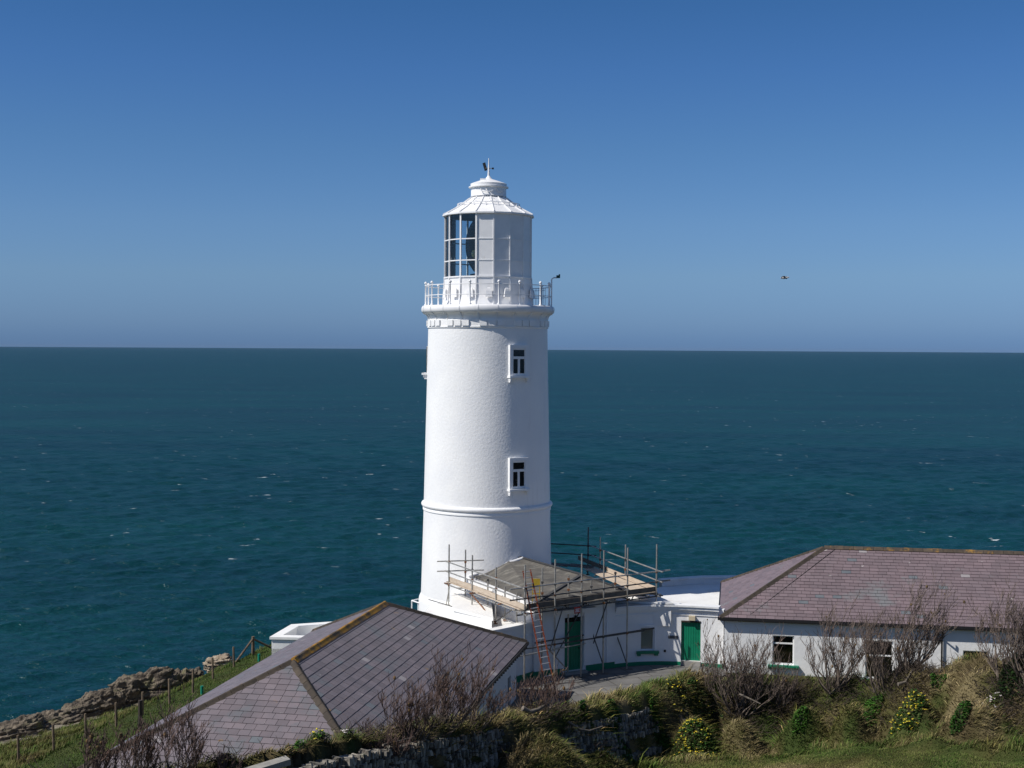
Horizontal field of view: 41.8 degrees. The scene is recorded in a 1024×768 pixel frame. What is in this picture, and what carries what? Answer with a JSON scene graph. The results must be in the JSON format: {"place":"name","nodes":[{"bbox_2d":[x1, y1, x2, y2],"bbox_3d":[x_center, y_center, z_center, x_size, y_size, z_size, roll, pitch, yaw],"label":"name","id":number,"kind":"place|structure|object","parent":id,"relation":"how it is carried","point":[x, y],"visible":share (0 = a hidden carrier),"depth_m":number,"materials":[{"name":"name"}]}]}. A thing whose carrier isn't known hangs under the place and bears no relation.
{"place":"outdoors","nodes":[
{"label":"outdoors","id":0,"kind":"place"},
{"bbox_2d":[0,347,1023,721],"bbox_3d":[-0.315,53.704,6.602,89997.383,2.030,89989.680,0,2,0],"label":"sea","id":1,"kind":"structure","parent":0,"point":[180,509],"depth_m":560.28,"materials":[{"name":"liquid"}]},
{"bbox_2d":[0,620,1023,767],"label":"ground","id":2,"kind":"structure","parent":0,"point":[323,750],"depth_m":50.50,"materials":[{"name":"green plant"}]},
{"bbox_2d":[0,712,49,741],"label":"rock outcrop","id":3,"kind":"object","parent":2,"relation":"on","point":[23,725],"visible":0.55,"depth_m":68.46,"materials":[{"name":"grey stone"}]},
{"bbox_2d":[32,709,78,724],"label":"rock outcrop","id":4,"kind":"object","parent":2,"relation":"on","point":[52,716],"visible":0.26,"depth_m":71.40,"materials":[{"name":"grey stone"}]},
{"bbox_2d":[51,714,83,724],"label":"rock outcrop","id":5,"kind":"object","parent":2,"relation":"on","point":[71,718],"visible":0.3,"depth_m":70.82,"materials":[{"name":"grey stone"}]},
{"bbox_2d":[55,698,101,717],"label":"rock outcrop","id":6,"kind":"object","parent":2,"relation":"on","point":[91,706],"visible":0.39,"depth_m":74.56,"materials":[{"name":"grey stone"}]},
{"bbox_2d":[16,719,143,767],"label":"bare shrub","id":7,"kind":"object","parent":2,"relation":"on","point":[98,748],"visible":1,"depth_m":33.22,"materials":[{"name":"brown plant"}]},
{"bbox_2d":[75,688,118,714],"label":"rock outcrop","id":8,"kind":"object","parent":2,"relation":"on","point":[106,697],"visible":0.46,"depth_m":76.47,"materials":[{"name":"grey stone"}]},
{"bbox_2d":[113,691,125,709],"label":"rock outcrop","id":9,"kind":"object","parent":2,"relation":"on","point":[119,696],"visible":0.3,"depth_m":77.37,"materials":[{"name":"grey stone"}]},
{"bbox_2d":[112,686,140,705],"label":"rock outcrop","id":10,"kind":"object","parent":2,"relation":"on","point":[130,692],"visible":0.28,"depth_m":78.31,"materials":[{"name":"grey stone"}]},
{"bbox_2d":[67,714,190,767],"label":"bare shrub","id":11,"kind":"object","parent":2,"relation":"on","point":[149,756],"visible":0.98,"depth_m":33.24,"materials":[{"name":"brown plant"}]},
{"bbox_2d":[138,700,142,729],"bbox_3d":[-15.949,14.341,57.509,0.185,1.550,0.185,1,2,22],"label":"timber post","id":12,"kind":"object","parent":2,"relation":"on","point":[140,708],"visible":0.58,"depth_m":57.43,"materials":[{"name":"brown wood"}]},
{"bbox_2d":[17,636,271,761],"bbox_3d":[-16.386,14.812,65.595,2.230,2.039,21.950,1,2,16],"label":"wire fence","id":13,"kind":"object","parent":2,"relation":"on","point":[252,641],"visible":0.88,"depth_m":62.97,"materials":[{"name":"metal"}]},
{"bbox_2d":[108,666,181,701],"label":"rock outcrop","id":14,"kind":"object","parent":2,"relation":"on","point":[146,681],"visible":0.39,"depth_m":79.46,"materials":[{"name":"grey stone"}]},
{"bbox_2d":[132,674,236,767],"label":"bare shrub","id":15,"kind":"object","parent":2,"relation":"on","point":[196,758],"visible":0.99,"depth_m":33.30,"materials":[{"name":"brown plant"}]},
{"bbox_2d":[174,668,194,685],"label":"rock outcrop","id":16,"kind":"object","parent":2,"relation":"on","point":[186,673],"visible":0.16,"depth_m":82.58,"materials":[{"name":"grey stone"}]},
{"bbox_2d":[191,667,204,678],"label":"rock outcrop","id":17,"kind":"object","parent":2,"relation":"on","point":[197,671],"visible":0.19,"depth_m":84.23,"materials":[{"name":"grey stone"}]},
{"bbox_2d":[200,686,203,694],"bbox_3d":[-14.848,14.718,64.171,0.139,0.520,0.139,0,2,-22],"label":"tree guard","id":18,"kind":"object","parent":2,"relation":"on","point":[201,690],"visible":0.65,"depth_m":64.11,"materials":[{"name":"green plastic"}]},
{"bbox_2d":[203,653,232,672],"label":"rock outcrop","id":19,"kind":"object","parent":2,"relation":"on","point":[226,658],"visible":0.67,"depth_m":86.03,"materials":[{"name":"beige stone"}]},
{"bbox_2d":[213,753,230,765],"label":"leafy plant","id":20,"kind":"object","parent":2,"relation":"on","point":[224,757],"visible":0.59,"depth_m":33.98,"materials":[{"name":"green plant"}]},
{"bbox_2d":[171,737,284,767],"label":"bare shrub","id":21,"kind":"object","parent":2,"relation":"on","point":[220,757],"visible":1,"depth_m":33.74,"materials":[{"name":"brown plant"}]},
{"bbox_2d":[246,755,290,767],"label":"stone slab","id":22,"kind":"structure","parent":2,"relation":"on","point":[282,761],"depth_m":33.81,"materials":[{"name":"grey stone"}]},
{"bbox_2d":[282,743,294,752],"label":"leafy plant","id":23,"kind":"object","parent":2,"relation":"on","point":[289,747],"visible":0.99,"depth_m":34.46,"materials":[{"name":"green plant"}]},
{"bbox_2d":[291,739,308,755],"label":"leafy plant","id":24,"kind":"object","parent":2,"relation":"on","point":[298,744],"visible":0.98,"depth_m":34.80,"materials":[{"name":"green plant"}]},
{"bbox_2d":[269,621,332,653],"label":"outbuilding","id":25,"kind":"structure","parent":2,"relation":"on","point":[287,636],"depth_m":66.82,"materials":[{"name":"white paint"}]},
{"bbox_2d":[77,601,528,767],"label":"slate cottage","id":26,"kind":"structure","parent":2,"relation":"on","point":[335,674],"depth_m":45.28,"materials":[{"name":"grey stone"}]},
{"bbox_2d":[308,728,333,745],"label":"flowering plant","id":27,"kind":"object","parent":2,"relation":"on","point":[321,735],"visible":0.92,"depth_m":35.53,"materials":[{"name":"green plant"}]},
{"bbox_2d":[336,728,358,740],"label":"flowering plant","id":28,"kind":"object","parent":2,"relation":"on","point":[349,732],"visible":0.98,"depth_m":36.54,"materials":[{"name":"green plant"}]},
{"bbox_2d":[327,717,415,767],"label":"bare shrub","id":29,"kind":"object","parent":2,"relation":"on","point":[389,738],"visible":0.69,"depth_m":37.47,"materials":[{"name":"brown plant"}]},
{"bbox_2d":[359,671,457,767],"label":"bare shrub","id":30,"kind":"object","parent":2,"relation":"on","point":[426,715],"visible":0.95,"depth_m":38.91,"materials":[{"name":"brown plant"}]},
{"bbox_2d":[411,598,418,609],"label":"guard rail","id":31,"kind":"object","parent":2,"relation":"on","point":[415,602],"visible":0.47,"depth_m":70.22,"materials":[{"name":"white metal"}]},
{"bbox_2d":[390,632,497,767],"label":"bare shrub","id":32,"kind":"object","parent":2,"relation":"on","point":[444,680],"visible":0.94,"depth_m":40.47,"materials":[{"name":"brown plant"}]},
{"bbox_2d":[449,674,527,767],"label":"bare shrub","id":33,"kind":"object","parent":2,"relation":"on","point":[489,705],"visible":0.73,"depth_m":42.02,"materials":[{"name":"brown plant"}]},
{"bbox_2d":[419,158,559,611],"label":"lighthouse","id":34,"kind":"object","parent":2,"relation":"on","point":[487,500],"visible":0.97,"depth_m":67.55,"materials":[{"name":"white paint"}]},
{"bbox_2d":[422,346,427,378],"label":"window","id":35,"kind":"structure","parent":34,"relation":"in","point":[424,374],"depth_m":69.80,"materials":[{"name":"white paint"}]},
{"bbox_2d":[507,345,530,381],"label":"window","id":36,"kind":"structure","parent":34,"relation":"in","point":[518,355],"depth_m":67.20,"materials":[{"name":"white paint"}]},
{"bbox_2d":[507,457,530,495],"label":"window","id":37,"kind":"structure","parent":34,"relation":"in","point":[518,468],"depth_m":67.24,"materials":[{"name":"white paint"}]},
{"bbox_2d":[292,707,687,767],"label":"stone hedge","id":38,"kind":"object","parent":2,"relation":"on","point":[373,758],"visible":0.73,"depth_m":41.70,"materials":[{"name":"stone"}]},
{"bbox_2d":[521,704,545,713],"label":"dead branch","id":39,"kind":"object","parent":38,"relation":"on","point":[527,710],"visible":1,"depth_m":44.99,"materials":[{"name":"grey wood"}]},
{"bbox_2d":[568,721,602,731],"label":"dead branch","id":40,"kind":"object","parent":38,"relation":"on","point":[573,725],"visible":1,"depth_m":46.85,"materials":[{"name":"grey wood"}]},
{"bbox_2d":[461,556,624,677],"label":"entrance building","id":41,"kind":"structure","parent":2,"relation":"on","point":[511,572],"depth_m":62.33,"materials":[{"name":"white paint"}]},
{"bbox_2d":[564,622,580,670],"bbox_3d":[2.768,12.127,61.913,1.020,2.180,0.131,-1,2,-29],"label":"door","id":42,"kind":"structure","parent":41,"relation":"in","point":[574,651],"depth_m":61.97,"materials":[{"name":"green paint"}]},
{"bbox_2d":[502,661,588,765],"bbox_3d":[0.854,11.464,45.588,3.652,4.218,3.343,0,2,0],"label":"bare shrub","id":43,"kind":"object","parent":2,"relation":"on","point":[542,692],"visible":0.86,"depth_m":45.77,"materials":[{"name":"brown plant"}]},
{"bbox_2d":[522,676,614,758],"bbox_3d":[1.729,12.022,47.278,3.410,3.379,3.401,0,2,-28],"label":"bare shrub","id":44,"kind":"object","parent":2,"relation":"on","point":[557,707],"visible":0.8,"depth_m":47.36,"materials":[{"name":"brown plant"}]},
{"bbox_2d":[578,700,595,741],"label":"leafy plant","id":45,"kind":"object","parent":2,"relation":"on","point":[582,707],"visible":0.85,"depth_m":48.22,"materials":[{"name":"green plant"}]},
{"bbox_2d":[601,699,637,764],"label":"leafy plant","id":46,"kind":"object","parent":2,"relation":"on","point":[617,726],"visible":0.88,"depth_m":49.97,"materials":[{"name":"green plant"}]},
{"bbox_2d":[649,696,677,751],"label":"leafy plant","id":47,"kind":"object","parent":2,"relation":"on","point":[665,737],"visible":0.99,"depth_m":52.23,"materials":[{"name":"green plant"}]},
{"bbox_2d":[666,678,695,725],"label":"flowering plant","id":48,"kind":"object","parent":2,"relation":"on","point":[673,685],"visible":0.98,"depth_m":53.86,"materials":[{"name":"green plant"}]},
{"bbox_2d":[669,718,719,759],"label":"flowering plant","id":49,"kind":"object","parent":2,"relation":"on","point":[687,722],"visible":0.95,"depth_m":51.89,"materials":[{"name":"green plant"}]},
{"bbox_2d":[685,676,723,737],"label":"flowering plant","id":50,"kind":"object","parent":2,"relation":"on","point":[702,692],"visible":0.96,"depth_m":54.73,"materials":[{"name":"green plant"}]},
{"bbox_2d":[686,618,792,740],"bbox_3d":[9.419,12.070,54.862,4.786,5.180,4.457,0,2,0],"label":"bare shrub","id":51,"kind":"object","parent":2,"relation":"on","point":[747,688],"visible":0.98,"depth_m":54.63,"materials":[{"name":"brown plant"}]},
{"bbox_2d":[739,693,760,703],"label":"dead branch","id":52,"kind":"object","parent":2,"relation":"on","point":[742,695],"visible":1,"depth_m":54.18,"materials":[{"name":"grey wood"}]},
{"bbox_2d":[735,663,836,742],"bbox_3d":[11.078,12.933,54.476,3.972,3.137,3.784,0,2,0],"label":"bare shrub","id":53,"kind":"object","parent":2,"relation":"on","point":[784,692],"visible":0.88,"depth_m":54.60,"materials":[{"name":"brown plant"}]},
{"bbox_2d":[791,706,811,737],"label":"leafy plant","id":54,"kind":"object","parent":2,"relation":"on","point":[800,711],"visible":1,"depth_m":51.73,"materials":[{"name":"green plant"}]},
{"bbox_2d":[774,591,891,732],"bbox_3d":[13.011,11.278,53.715,5.123,5.938,3.742,0,2,0],"label":"bare shrub","id":55,"kind":"object","parent":2,"relation":"on","point":[836,678],"visible":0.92,"depth_m":53.90,"materials":[{"name":"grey plant"}]},
{"bbox_2d":[718,545,1023,678],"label":"slate cottage","id":56,"kind":"structure","parent":2,"relation":"on","point":[793,595],"depth_m":62.86,"materials":[{"name":"tile"}]},
{"bbox_2d":[768,635,798,669],"bbox_3d":[12.602,12.427,62.262,1.400,1.585,0.410,1,2,10],"label":"window","id":57,"kind":"structure","parent":56,"relation":"in","point":[787,643],"depth_m":62.41,"materials":[{"name":"white paint"}]},
{"bbox_2d":[863,641,892,678],"bbox_3d":[16.870,12.732,61.552,1.660,1.985,0.410,1,2,10],"label":"window","id":58,"kind":"structure","parent":56,"relation":"in","point":[889,655],"depth_m":61.70,"materials":[{"name":"white paint"}]},
{"bbox_2d":[963,650,988,658],"bbox_3d":[21.085,12.699,60.982,1.240,1.280,0.135,1,2,10],"label":"window","id":59,"kind":"structure","parent":56,"relation":"in","point":[964,651],"depth_m":61.03,"materials":[{"name":"white paint"}]},
{"bbox_2d":[861,689,890,724],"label":"leafy plant","id":60,"kind":"object","parent":2,"relation":"on","point":[871,705],"visible":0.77,"depth_m":52.25,"materials":[{"name":"green plant"}]},
{"bbox_2d":[832,603,947,732],"bbox_3d":[15.211,11.328,52.366,5.058,5.688,3.619,0,2,0],"label":"bare shrub","id":61,"kind":"object","parent":2,"relation":"on","point":[874,662],"visible":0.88,"depth_m":52.45,"materials":[{"name":"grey plant"}]},
{"bbox_2d":[897,669,913,685],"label":"dead branch","id":62,"kind":"object","parent":2,"relation":"on","point":[900,683],"visible":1,"depth_m":51.76,"materials":[{"name":"grey wood"}]},
{"bbox_2d":[886,689,933,739],"bbox_3d":[14.843,12.426,50.010,1.640,2.040,1.395,-1,2,-35],"label":"flowering plant","id":63,"kind":"object","parent":2,"relation":"on","point":[901,710],"visible":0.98,"depth_m":49.89,"materials":[{"name":"green plant"}]},
{"bbox_2d":[879,567,981,726],"bbox_3d":[16.151,10.143,52.060,4.268,6.075,3.407,0,2,0],"label":"bare shrub","id":64,"kind":"object","parent":2,"relation":"on","point":[937,641],"visible":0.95,"depth_m":52.12,"materials":[{"name":"brown plant"}]},
{"bbox_2d":[930,673,948,688],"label":"leafy plant","id":65,"kind":"object","parent":2,"relation":"on","point":[942,677],"visible":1,"depth_m":51.01,"materials":[{"name":"green plant"}]},
{"bbox_2d":[948,700,973,735],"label":"leafy plant","id":66,"kind":"object","parent":2,"relation":"on","point":[967,704],"visible":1,"depth_m":48.00,"materials":[{"name":"green plant"}]},
{"bbox_2d":[942,591,1023,725],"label":"bare shrub","id":67,"kind":"object","parent":2,"relation":"on","point":[994,660],"visible":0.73,"depth_m":49.08,"materials":[{"name":"brown plant"}]},
{"bbox_2d":[982,692,1004,712],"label":"flowering plant","id":68,"kind":"object","parent":2,"relation":"on","point":[990,699],"visible":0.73,"depth_m":48.42,"materials":[{"name":"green plant"}]},
{"bbox_2d":[963,576,1023,737],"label":"bare shrub","id":69,"kind":"object","parent":2,"relation":"on","point":[1016,622],"visible":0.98,"depth_m":48.26,"materials":[{"name":"brown plant"}]},
{"bbox_2d":[997,652,1023,706],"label":"leafy plant","id":70,"kind":"object","parent":2,"relation":"on","point":[1009,672],"visible":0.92,"depth_m":48.56,"materials":[{"name":"green plant"}]},
{"bbox_2d":[0,0,1023,352],"label":"sky","id":71,"kind":"structure","parent":0,"point":[174,173],"materials":[{"name":"blue"}]},
{"bbox_2d":[508,665,726,711],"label":"pavement","id":72,"kind":"structure","parent":0,"point":[594,682],"depth_m":60.49,"materials":[{"name":"grey concrete"}]},
{"bbox_2d":[426,591,532,682],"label":"curved building","id":73,"kind":"structure","parent":72,"relation":"on","point":[460,608],"depth_m":61.79,"materials":[{"name":"white paint"}]},
{"bbox_2d":[522,569,555,689],"bbox_3d":[1.168,10.826,58.724,0.434,5.181,1.927,-1,2,-40],"label":"ladder","id":74,"kind":"object","parent":72,"relation":"on","point":[541,625],"visible":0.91,"depth_m":58.76,"materials":[{"name":"red metal"}]},
{"bbox_2d":[437,527,669,687],"bbox_3d":[1.753,10.373,65.835,9.629,5.758,11.842,0,2,-26],"label":"scaffold","id":75,"kind":"object","parent":72,"relation":"on","point":[635,587],"visible":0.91,"depth_m":61.98,"materials":[{"name":"metal"}]},
{"bbox_2d":[574,607,579,613],"bbox_3d":[2.960,10.252,60.695,0.340,0.280,0.018,-1,2,-35],"label":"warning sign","id":76,"kind":"object","parent":75,"relation":"hanging from","point":[576,610],"visible":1,"depth_m":60.67,"materials":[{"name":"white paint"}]},
{"bbox_2d":[614,575,736,667],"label":"curved building","id":77,"kind":"structure","parent":72,"relation":"on","point":[678,612],"depth_m":63.41,"materials":[{"name":"white paint"}]},
{"bbox_2d":[636,624,658,655],"bbox_3d":[6.402,12.111,63.461,1.080,1.470,0.380,0,2,-7],"label":"window","id":78,"kind":"structure","parent":77,"relation":"in","point":[647,639],"depth_m":63.46,"materials":[{"name":"white paint"}]},
{"bbox_2d":[681,622,700,660],"bbox_3d":[8.467,12.140,63.409,0.920,1.900,0.140,1,2,12],"label":"door","id":79,"kind":"structure","parent":77,"relation":"in","point":[690,631],"depth_m":63.43,"materials":[{"name":"green paint"}]}
]}

